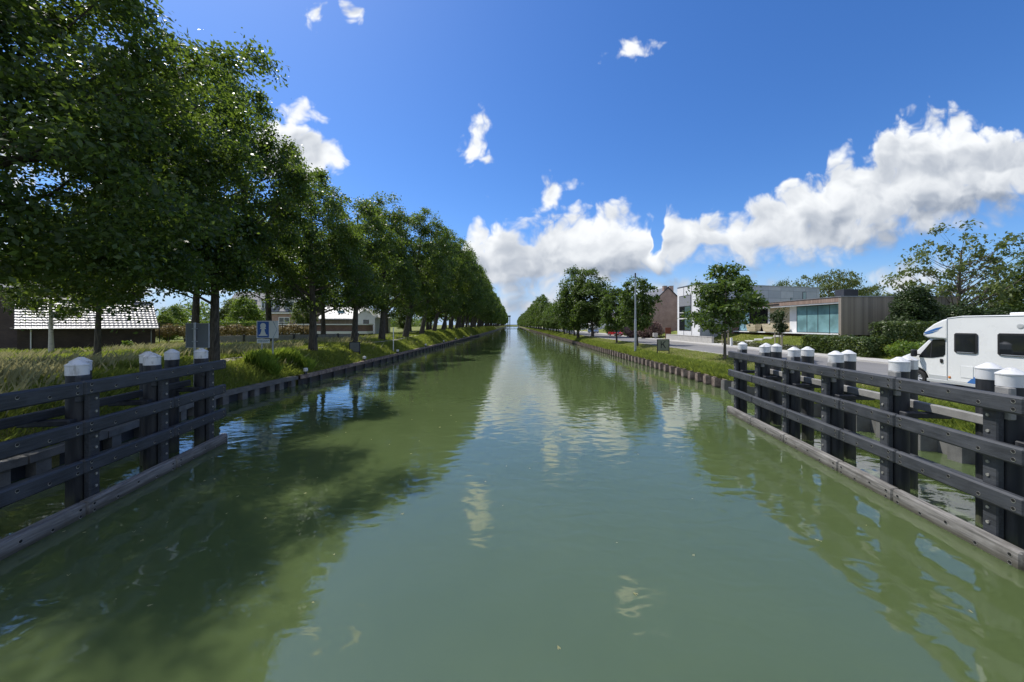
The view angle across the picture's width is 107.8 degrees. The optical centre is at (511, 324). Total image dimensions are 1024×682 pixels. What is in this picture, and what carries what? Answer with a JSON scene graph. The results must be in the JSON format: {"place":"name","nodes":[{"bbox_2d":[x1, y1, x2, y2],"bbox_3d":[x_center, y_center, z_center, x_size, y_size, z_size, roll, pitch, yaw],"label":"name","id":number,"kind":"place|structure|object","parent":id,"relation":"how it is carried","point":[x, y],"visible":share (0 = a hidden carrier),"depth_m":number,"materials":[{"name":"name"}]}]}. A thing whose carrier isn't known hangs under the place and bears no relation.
{"place":"outdoors","nodes":[
{"label":"outdoors","id":0,"kind":"place"},
{"bbox_2d":[0,325,947,467],"bbox_3d":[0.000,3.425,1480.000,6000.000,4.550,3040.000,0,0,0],"label":"ground","id":1,"kind":"structure","parent":0,"point":[55,460],"depth_m":36.83,"materials":[{"name":"green plant"}]},
{"bbox_2d":[0,280,95,351],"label":"birch tree","id":2,"kind":"object","parent":1,"relation":"on","point":[28,305],"visible":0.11,"depth_m":30.86,"materials":[{"name":"green plant"}]},
{"bbox_2d":[0,269,143,347],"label":"brick house","id":3,"kind":"structure","parent":1,"relation":"on","point":[8,338],"depth_m":41.49,"materials":[{"name":"brick"}]},
{"bbox_2d":[9,298,158,350],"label":"garage","id":4,"kind":"structure","parent":1,"relation":"on","point":[34,334],"depth_m":36.37,"materials":[{"name":"brick"}]},
{"bbox_2d":[2,193,187,354],"bbox_3d":[-24.007,-2.633,21.316,7.279,10.733,8.603,0,0,24],"label":"young tree","id":5,"kind":"object","parent":1,"relation":"on","point":[97,348],"visible":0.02,"depth_m":21.49,"materials":[{"name":"green plant"}]},
{"bbox_2d":[0,0,288,333],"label":"broadleaf tree","id":6,"kind":"object","parent":1,"relation":"on","point":[116,141],"visible":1,"depth_m":12.15,"materials":[{"name":"green plant"}]},
{"bbox_2d":[0,376,297,487],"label":"coping wall","id":7,"kind":"structure","parent":1,"relation":"on","point":[28,464],"depth_m":12.61,"materials":[{"name":"concrete"}]},
{"bbox_2d":[156,313,184,341],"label":"garden tree","id":8,"kind":"object","parent":1,"relation":"on","point":[166,317],"visible":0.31,"depth_m":53.72,"materials":[{"name":"green plant"}]},
{"bbox_2d":[157,304,189,339],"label":"garden tree","id":9,"kind":"object","parent":1,"relation":"on","point":[182,317],"visible":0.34,"depth_m":65.92,"materials":[{"name":"green plant"}]},
{"bbox_2d":[0,333,394,361],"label":"grass","id":10,"kind":"structure","parent":1,"relation":"on","point":[73,349],"depth_m":30.35,"materials":[{"name":"green plant"}]},
{"bbox_2d":[186,323,209,386],"bbox_3d":[-14.650,1.810,17.345,1.070,3.820,0.170,0,0,0],"label":"sign back","id":11,"kind":"object","parent":1,"relation":"on","point":[197,335],"visible":0.88,"depth_m":17.38,"materials":[{"name":"grey metal"}]},
{"bbox_2d":[75,49,325,360],"bbox_3d":[-18.221,-7.056,22.977,11.477,19.580,11.755,0,0,39],"label":"broadleaf tree","id":12,"kind":"object","parent":1,"relation":"on","point":[240,273],"visible":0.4,"depth_m":22.83,"materials":[{"name":"green plant"}]},
{"bbox_2d":[150,192,256,322],"bbox_3d":[-28.040,-4.957,32.860,12.601,15.223,11.950,0,0,-8],"label":"broadleaf tree","id":13,"kind":"object","parent":1,"relation":"on","point":[195,318],"visible":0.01,"depth_m":32.88,"materials":[{"name":"green plant"}]},
{"bbox_2d":[0,333,413,417],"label":"meadow grass","id":14,"kind":"structure","parent":1,"relation":"on","point":[13,368],"depth_m":19.02,"materials":[{"name":"green plant"}]},
{"bbox_2d":[0,332,441,448],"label":"grass","id":15,"kind":"structure","parent":1,"relation":"on","point":[251,374],"depth_m":23.41,"materials":[{"name":"green plant"}]},
{"bbox_2d":[200,319,256,335],"bbox_3d":[-45.981,0.821,60.413,10.870,3.463,2.340,0,0,0],"label":"garden border","id":16,"kind":"object","parent":1,"relation":"on","point":[223,321],"visible":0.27,"depth_m":60.09,"materials":[{"name":"green plant"}]},
{"bbox_2d":[219,297,244,335],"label":"garden tree","id":17,"kind":"object","parent":1,"relation":"on","point":[226,310],"visible":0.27,"depth_m":70.86,"materials":[{"name":"green plant"}]},
{"bbox_2d":[156,324,308,341],"bbox_3d":[-38.293,1.056,50.175,21.697,2.935,2.513,0,0,-29],"label":"withered hedge","id":18,"kind":"object","parent":1,"relation":"on","point":[173,331],"visible":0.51,"depth_m":50.23,"materials":[{"name":"brown plant"}]},
{"bbox_2d":[158,322,320,341],"bbox_3d":[-36.800,1.250,50.060,21.000,3.100,0.070,0,0,-29],"label":"iron railing","id":19,"kind":"object","parent":1,"relation":"on","point":[159,323],"visible":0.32,"depth_m":49.99,"materials":[{"name":"metal"}]},
{"bbox_2d":[221,295,265,335],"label":"garden tree","id":20,"kind":"object","parent":1,"relation":"on","point":[238,309],"visible":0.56,"depth_m":67.21,"materials":[{"name":"green plant"}]},
{"bbox_2d":[257,321,277,353],"bbox_3d":[-16.830,1.369,25.743,1.480,3.278,0.164,0,0,0],"label":"waterway sign","id":21,"kind":"object","parent":1,"relation":"on","point":[267,329],"visible":0.94,"depth_m":25.68,"materials":[{"name":"blue metal"}]},
{"bbox_2d":[185,333,358,343],"bbox_3d":[-28.920,1.990,46.960,18.440,1.620,0.200,0,0,-37],"label":"plank fence","id":22,"kind":"object","parent":1,"relation":"on","point":[244,338],"visible":0.27,"depth_m":46.70,"materials":[{"name":"wood"}]},
{"bbox_2d":[224,292,320,335],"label":"dormer house","id":23,"kind":"structure","parent":1,"relation":"on","point":[280,315],"depth_m":88.18,"materials":[{"name":"brown brick"}]},
{"bbox_2d":[279,317,289,322],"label":"window","id":24,"kind":"structure","parent":23,"relation":"in","point":[281,319],"depth_m":87.97,"materials":[{"name":"white paint"}]},
{"bbox_2d":[229,214,326,340],"bbox_3d":[-28.439,-5.670,43.986,13.278,16.751,14.001,0,0,-19],"label":"broadleaf tree","id":25,"kind":"object","parent":1,"relation":"on","point":[268,314],"visible":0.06,"depth_m":43.68,"materials":[{"name":"green plant"}]},
{"bbox_2d":[241,346,318,376],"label":"reeds","id":26,"kind":"object","parent":1,"relation":"on","point":[265,358],"visible":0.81,"depth_m":25.20,"materials":[{"name":"green plant"}]},
{"bbox_2d":[158,295,433,326],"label":"wood","id":27,"kind":"object","parent":1,"relation":"on","point":[206,316],"visible":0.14,"depth_m":156.23,"materials":[{"name":"green plant"}]},
{"bbox_2d":[284,302,318,322],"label":"garden tree","id":28,"kind":"object","parent":1,"relation":"on","point":[297,317],"visible":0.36,"depth_m":73.22,"materials":[{"name":"green plant"}]},
{"bbox_2d":[256,324,373,335],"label":"brick outbuilding","id":29,"kind":"structure","parent":1,"relation":"on","point":[364,329],"depth_m":65.51,"materials":[{"name":"brown brick"}]},
{"bbox_2d":[291,229,343,334],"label":"broadleaf tree","id":30,"kind":"object","parent":1,"relation":"on","point":[323,327],"depth_m":53.70,"materials":[{"name":"green plant"}]},
{"bbox_2d":[253,166,387,351],"bbox_3d":[-17.266,-5.539,32.990,12.063,16.695,12.410,0,0,-16],"label":"broadleaf tree","id":31,"kind":"object","parent":1,"relation":"on","point":[319,267],"visible":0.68,"depth_m":32.32,"materials":[{"name":"green plant"}]},
{"bbox_2d":[318,306,367,323],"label":"building","id":32,"kind":"structure","parent":1,"relation":"on","point":[336,318],"depth_m":82.00,"materials":[{"name":"white paint"}]},
{"bbox_2d":[298,193,409,341],"bbox_3d":[-18.104,-6.279,42.446,10.696,17.772,11.965,3,0,21],"label":"broadleaf tree","id":33,"kind":"object","parent":1,"relation":"on","point":[380,257],"visible":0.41,"depth_m":42.52,"materials":[{"name":"green plant"}]},
{"bbox_2d":[349,342,359,353],"bbox_3d":[-16.000,2.372,38.000,1.100,1.264,0.100,0,0,0],"label":"mooring board","id":34,"kind":"object","parent":1,"relation":"on","point":[355,346],"visible":0.82,"depth_m":37.98,"materials":[{"name":"metal"}]},
{"bbox_2d":[358,309,390,333],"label":"white house","id":35,"kind":"structure","parent":1,"relation":"on","point":[365,317],"depth_m":79.00,"materials":[{"name":"paint"}]},
{"bbox_2d":[360,273,406,332],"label":"broadleaf tree","id":36,"kind":"object","parent":1,"relation":"on","point":[393,313],"visible":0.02,"depth_m":79.67,"materials":[{"name":"green plant"}]},
{"bbox_2d":[354,191,426,339],"bbox_3d":[-17.582,-8.210,52.992,12.044,21.776,13.334,0,0,-43],"label":"broadleaf tree","id":37,"kind":"object","parent":1,"relation":"on","point":[395,219],"visible":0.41,"depth_m":51.93,"materials":[{"name":"green plant"}]},
{"bbox_2d":[295,327,503,384],"bbox_3d":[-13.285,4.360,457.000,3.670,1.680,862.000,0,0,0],"label":"steel quay","id":38,"kind":"structure","parent":1,"relation":"on","point":[310,377],"depth_m":35.91,"materials":[{"name":"metal"}]},
{"bbox_2d":[392,307,412,330],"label":"garden tree","id":39,"kind":"object","parent":1,"relation":"on","point":[399,322],"visible":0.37,"depth_m":87.19,"materials":[{"name":"green plant"}]},
{"bbox_2d":[378,206,457,336],"bbox_3d":[-16.198,-8.788,62.796,14.562,22.989,14.417,0,0,-40],"label":"broadleaf tree","id":40,"kind":"object","parent":1,"relation":"on","point":[441,272],"visible":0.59,"depth_m":61.80,"materials":[{"name":"green plant"}]},
{"bbox_2d":[413,307,440,329],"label":"broadleaf tree","id":41,"kind":"object","parent":1,"relation":"on","point":[428,318],"visible":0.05,"depth_m":106.86,"materials":[{"name":"green plant"}]},
{"bbox_2d":[410,220,462,334],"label":"broadleaf tree","id":42,"kind":"object","parent":1,"relation":"on","point":[449,294],"visible":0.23,"depth_m":71.87,"materials":[{"name":"green plant"}]},
{"bbox_2d":[422,230,479,330],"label":"broadleaf tree","id":43,"kind":"object","parent":1,"relation":"on","point":[461,268],"visible":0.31,"depth_m":81.67,"materials":[{"name":"green plant"}]},
{"bbox_2d":[417,326,495,341],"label":"grass","id":44,"kind":"structure","parent":1,"relation":"on","point":[447,334],"depth_m":98.86,"materials":[{"name":"green plant"}]},
{"bbox_2d":[441,238,484,329],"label":"broadleaf tree","id":45,"kind":"object","parent":1,"relation":"on","point":[470,284],"visible":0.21,"depth_m":90.62,"materials":[{"name":"green plant"}]},
{"bbox_2d":[448,249,483,328],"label":"broadleaf tree","id":46,"kind":"object","parent":1,"relation":"on","point":[478,296],"visible":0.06,"depth_m":99.59,"materials":[{"name":"green plant"}]},
{"bbox_2d":[454,255,487,328],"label":"broadleaf tree","id":47,"kind":"object","parent":1,"relation":"on","point":[476,305],"visible":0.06,"depth_m":108.78,"materials":[{"name":"green plant"}]},
{"bbox_2d":[455,257,486,327],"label":"broadleaf tree","id":48,"kind":"object","parent":1,"relation":"on","point":[459,324],"visible":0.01,"depth_m":117.91,"materials":[{"name":"green plant"}]},
{"bbox_2d":[461,275,487,327],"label":"broadleaf tree","id":49,"kind":"object","parent":1,"relation":"on","point":[473,312],"visible":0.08,"depth_m":126.81,"materials":[{"name":"green plant"}]},
{"bbox_2d":[465,273,489,326],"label":"broadleaf tree","id":50,"kind":"object","parent":1,"relation":"on","point":[486,303],"visible":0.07,"depth_m":135.70,"materials":[{"name":"green plant"}]},
{"bbox_2d":[470,269,491,326],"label":"broadleaf tree","id":51,"kind":"object","parent":1,"relation":"on","point":[488,294],"visible":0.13,"depth_m":145.52,"materials":[{"name":"green plant"}]},
{"bbox_2d":[470,282,494,326],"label":"broadleaf tree","id":52,"kind":"object","parent":1,"relation":"on","point":[492,301],"visible":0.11,"depth_m":154.87,"materials":[{"name":"green plant"}]},
{"bbox_2d":[476,281,499,326],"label":"broadleaf tree","id":53,"kind":"object","parent":1,"relation":"on","point":[495,307],"visible":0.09,"depth_m":173.15,"materials":[{"name":"green plant"}]},
{"bbox_2d":[479,283,496,326],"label":"broadleaf tree","id":54,"kind":"object","parent":1,"relation":"on","point":[491,315],"visible":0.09,"depth_m":182.50,"materials":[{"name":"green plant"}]},
{"bbox_2d":[532,294,550,329],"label":"lime tree","id":55,"kind":"object","parent":1,"relation":"on","point":[539,300],"visible":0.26,"depth_m":181.83,"materials":[{"name":"green plant"}]},
{"bbox_2d":[535,296,551,329],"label":"lime tree","id":56,"kind":"object","parent":1,"relation":"on","point":[541,307],"visible":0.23,"depth_m":171.52,"materials":[{"name":"green plant"}]},
{"bbox_2d":[526,327,563,335],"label":"grass","id":57,"kind":"structure","parent":1,"relation":"on","point":[554,332],"depth_m":157.90,"materials":[{"name":"green plant"}]},
{"bbox_2d":[539,307,553,330],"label":"lime tree","id":58,"kind":"object","parent":1,"relation":"on","point":[544,319],"visible":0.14,"depth_m":143.96,"materials":[{"name":"green plant"}]},
{"bbox_2d":[546,302,559,332],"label":"lime tree","id":59,"kind":"object","parent":1,"relation":"on","point":[553,324],"visible":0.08,"depth_m":125.48,"materials":[{"name":"green plant"}]},
{"bbox_2d":[549,315,565,332],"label":"lime tree","id":60,"kind":"object","parent":1,"relation":"on","point":[554,320],"visible":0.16,"depth_m":115.38,"materials":[{"name":"green plant"}]},
{"bbox_2d":[544,264,598,337],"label":"lime tree","id":61,"kind":"object","parent":1,"relation":"on","point":[564,300],"visible":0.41,"depth_m":82.78,"materials":[{"name":"green plant"}]},
{"bbox_2d":[564,267,616,336],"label":"lime tree","id":62,"kind":"object","parent":1,"relation":"on","point":[595,289],"visible":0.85,"depth_m":78.60,"materials":[{"name":"green plant"}]},
{"bbox_2d":[595,284,630,342],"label":"lime tree","id":63,"kind":"object","parent":1,"relation":"on","point":[607,310],"visible":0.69,"depth_m":57.68,"materials":[{"name":"green plant"}]},
{"bbox_2d":[622,326,638,337],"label":"blossom bush","id":64,"kind":"object","parent":1,"relation":"on","point":[630,333],"visible":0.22,"depth_m":75.84,"materials":[{"name":"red plant"}]},
{"bbox_2d":[634,273,636,350],"bbox_3d":[14.600,-1.355,44.195,0.270,9.560,0.280,0,0,0],"label":"lamp post","id":65,"kind":"object","parent":1,"relation":"on","point":[635,345],"visible":0.94,"depth_m":44.12,"materials":[{"name":"metal"}]},
{"bbox_2d":[612,275,662,345],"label":"lime tree","id":66,"kind":"object","parent":1,"relation":"on","point":[644,309],"visible":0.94,"depth_m":48.20,"materials":[{"name":"green plant"}]},
{"bbox_2d":[637,321,663,337],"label":"plum bush","id":67,"kind":"object","parent":1,"relation":"on","point":[652,329],"visible":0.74,"depth_m":69.69,"materials":[{"name":"purple plant"}]},
{"bbox_2d":[639,286,676,332],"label":"brick house","id":68,"kind":"structure","parent":1,"relation":"on","point":[666,315],"depth_m":74.50,"materials":[{"name":"brown brick"}]},
{"bbox_2d":[657,339,669,352],"bbox_3d":[15.550,2.325,38.400,1.270,1.690,0.100,0,0,0],"label":"mooring board","id":69,"kind":"object","parent":1,"relation":"on","point":[663,344],"visible":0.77,"depth_m":38.38,"materials":[{"name":"metal"}]},
{"bbox_2d":[666,334,713,343],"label":"garden wall","id":70,"kind":"structure","parent":1,"relation":"on","point":[701,339],"depth_m":54.49,"materials":[{"name":"concrete"}]},
{"bbox_2d":[677,260,777,358],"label":"young lime tree","id":71,"kind":"object","parent":1,"relation":"on","point":[717,301],"visible":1,"depth_m":29.06,"materials":[{"name":"green plant"}]},
{"bbox_2d":[719,340,752,345],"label":"shrubs","id":72,"kind":"object","parent":1,"relation":"on","point":[735,342],"visible":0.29,"depth_m":45.62,"materials":[{"name":"green plant"}]},
{"bbox_2d":[521,327,974,463],"bbox_3d":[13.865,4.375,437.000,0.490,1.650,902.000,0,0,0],"label":"sheet pile wall","id":73,"kind":"structure","parent":1,"relation":"on","point":[958,454],"depth_m":21.60,"materials":[{"name":"metal"}]},
{"bbox_2d":[711,335,784,343],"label":"garden steps","id":74,"kind":"structure","parent":1,"relation":"on","point":[754,339],"depth_m":44.32,"materials":[{"name":"grey concrete"}]},
{"bbox_2d":[677,283,819,336],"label":"modern house","id":75,"kind":"structure","parent":1,"relation":"on","point":[776,293],"depth_m":57.90,"materials":[{"name":"metal"}]},
{"bbox_2d":[679,295,690,330],"bbox_3d":[26.859,-1.825,58.050,0.078,5.450,3.900,0,0,0],"label":"tall window","id":76,"kind":"structure","parent":75,"relation":"in","point":[684,303],"depth_m":58.12,"materials":[{"name":"glass"}]},
{"bbox_2d":[556,333,974,433],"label":"grass","id":77,"kind":"structure","parent":1,"relation":"on","point":[712,368],"depth_m":27.07,"materials":[{"name":"green plant"}]},
{"bbox_2d":[746,341,786,347],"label":"shrubs","id":78,"kind":"object","parent":1,"relation":"on","point":[754,344],"visible":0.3,"depth_m":41.62,"materials":[{"name":"green plant"}]},
{"bbox_2d":[767,307,788,347],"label":"staked sapling","id":79,"kind":"object","parent":1,"relation":"on","point":[781,326],"visible":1,"depth_m":36.96,"materials":[{"name":"green plant"}]},
{"bbox_2d":[772,278,792,285],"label":"garden tree","id":80,"kind":"object","parent":1,"relation":"on","point":[782,283],"visible":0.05,"depth_m":67.56,"materials":[{"name":"green plant"}]},
{"bbox_2d":[782,344,820,352],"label":"shrubs","id":81,"kind":"object","parent":1,"relation":"on","point":[788,347],"visible":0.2,"depth_m":36.58,"materials":[{"name":"green plant"}]},
{"bbox_2d":[714,333,907,358],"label":"lawn","id":82,"kind":"structure","parent":1,"relation":"on","point":[794,342],"depth_m":42.83,"materials":[{"name":"green plant"}]},
{"bbox_2d":[791,268,881,297],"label":"spreading tree","id":83,"kind":"object","parent":1,"relation":"on","point":[833,285],"visible":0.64,"depth_m":63.95,"materials":[{"name":"green plant"}]},
{"bbox_2d":[799,333,888,357],"bbox_3d":[27.417,1.725,31.216,1.954,1.966,6.956,0,0,0],"label":"hedge","id":84,"kind":"object","parent":1,"relation":"on","point":[872,345],"visible":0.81,"depth_m":30.05,"materials":[{"name":"green plant"}]},
{"bbox_2d":[732,289,956,336],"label":"timber house","id":85,"kind":"structure","parent":1,"relation":"on","point":[844,312],"depth_m":36.83,"materials":[{"name":"brown wood"}]},
{"bbox_2d":[739,310,748,330],"bbox_3d":[31.319,-0.590,50.150,0.058,2.860,2.700,0,0,0],"label":"window","id":86,"kind":"structure","parent":85,"relation":"in","point":[741,328],"depth_m":50.51,"materials":[{"name":"glass"}]},
{"bbox_2d":[797,304,837,332],"bbox_3d":[31.419,-0.590,38.340,0.058,2.860,5.680,0,0,0],"label":"window","id":87,"kind":"structure","parent":85,"relation":"in","point":[813,318],"depth_m":38.26,"materials":[{"name":"glass"}]},
{"bbox_2d":[858,283,881,295],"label":"garden tree","id":88,"kind":"object","parent":1,"relation":"on","point":[878,293],"visible":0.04,"depth_m":65.21,"materials":[{"name":"green plant"}]},
{"bbox_2d":[868,320,941,345],"bbox_3d":[31.203,0.622,28.595,6.851,2.099,1.881,0,0,0],"label":"hedge","id":89,"kind":"object","parent":1,"relation":"on","point":[882,333],"visible":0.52,"depth_m":28.10,"materials":[{"name":"green plant"}]},
{"bbox_2d":[884,340,925,356],"bbox_3d":[31.474,1.717,26.763,9.273,1.704,2.252,0,0,0],"label":"flower border","id":90,"kind":"object","parent":1,"relation":"on","point":[903,349],"visible":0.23,"depth_m":26.51,"materials":[{"name":"green plant"}]},
{"bbox_2d":[883,285,947,337],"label":"bushy yew","id":91,"kind":"object","parent":1,"relation":"on","point":[916,302],"visible":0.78,"depth_m":30.99,"materials":[{"name":"green plant"}]},
{"bbox_2d":[872,219,1023,309],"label":"sparse tree","id":92,"kind":"object","parent":1,"relation":"on","point":[946,289],"visible":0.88,"depth_m":34.95,"materials":[{"name":"green plant"}]},
{"bbox_2d":[941,302,1023,317],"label":"bushy yew","id":93,"kind":"object","parent":1,"relation":"on","point":[960,310],"visible":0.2,"depth_m":31.30,"materials":[{"name":"green plant"}]},
{"bbox_2d":[962,249,1023,313],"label":"garden tree","id":94,"kind":"object","parent":1,"relation":"on","point":[1018,276],"visible":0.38,"depth_m":34.59,"materials":[{"name":"green plant"}]},
{"bbox_2d":[0,326,1023,681],"bbox_3d":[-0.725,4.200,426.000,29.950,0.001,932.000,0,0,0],"label":"water","id":95,"kind":"structure","parent":0,"point":[522,480],"depth_m":6.88,"materials":[{"name":"green liquid"}]},
{"bbox_2d":[0,348,227,560],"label":"guide fence","id":96,"kind":"object","parent":95,"relation":"in","point":[155,412],"visible":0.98,"depth_m":8.67,"materials":[{"name":"grey wood"}]},
{"bbox_2d":[63,364,972,649],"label":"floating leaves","id":97,"kind":"object","parent":95,"relation":"on","point":[333,554],"visible":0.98,"depth_m":7.20,"materials":[{"name":"green plant"}]},
{"bbox_2d":[727,342,1023,570],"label":"guide fence","id":98,"kind":"object","parent":95,"relation":"in","point":[786,396],"visible":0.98,"depth_m":9.11,"materials":[{"name":"grey wood"}]},
{"bbox_2d":[0,0,1023,324],"label":"sky","id":99,"kind":"structure","parent":0,"point":[662,142],"materials":[{"name":"blue"}]},
{"bbox_2d":[539,327,888,363],"bbox_3d":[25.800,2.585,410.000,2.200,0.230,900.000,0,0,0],"label":"pavement","id":100,"kind":"structure","parent":0,"point":[874,360],"depth_m":37.87,"materials":[{"name":"concrete"}]},
{"bbox_2d":[528,326,974,388],"bbox_3d":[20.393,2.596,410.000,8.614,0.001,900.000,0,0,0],"label":"road","id":101,"kind":"structure","parent":0,"point":[876,368],"depth_m":37.61,"materials":[{"name":"grey asphalt"}]},
{"bbox_2d":[908,312,1023,386],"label":"motorhome","id":102,"kind":"object","parent":101,"relation":"on","point":[955,350],"visible":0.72,"depth_m":13.90,"materials":[{"name":"white painted metal"},{"name":"dark glass"},{"name":"rubber"}]},
{"bbox_2d":[919,339,944,357],"bbox_3d":[17.110,0.969,15.223,0.018,0.785,0.955,0,0,0],"label":"cab window","id":103,"kind":"structure","parent":102,"relation":"in","point":[936,348],"depth_m":15.10,"materials":[{"name":"black glass"}]},
{"bbox_2d":[954,333,977,353],"bbox_3d":[16.976,0.691,13.975,0.045,0.750,0.710,0,0,0],"label":"side window","id":104,"kind":"structure","parent":102,"relation":"in","point":[963,342],"depth_m":13.93,"materials":[{"name":"glass"}]},
{"bbox_2d":[997,333,1023,356],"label":"side window","id":105,"kind":"structure","parent":102,"relation":"in","point":[1008,344],"depth_m":12.70,"materials":[{"name":"glass"}]},
{"bbox_2d":[746,324,761,330],"bbox_3d":[31.000,0.352,47.900,0.840,0.975,1.900,0,0,0],"label":"stone planter","id":106,"kind":"object","parent":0,"point":[755,327],"visible":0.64,"depth_m":47.28,"materials":[{"name":"beige stone"}]},
{"bbox_2d":[762,324,784,331],"bbox_3d":[31.000,0.352,44.200,0.840,0.975,3.100,0,0,0],"label":"stone planter","id":107,"kind":"object","parent":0,"point":[767,327],"visible":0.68,"depth_m":44.65,"materials":[{"name":"beige stone"}]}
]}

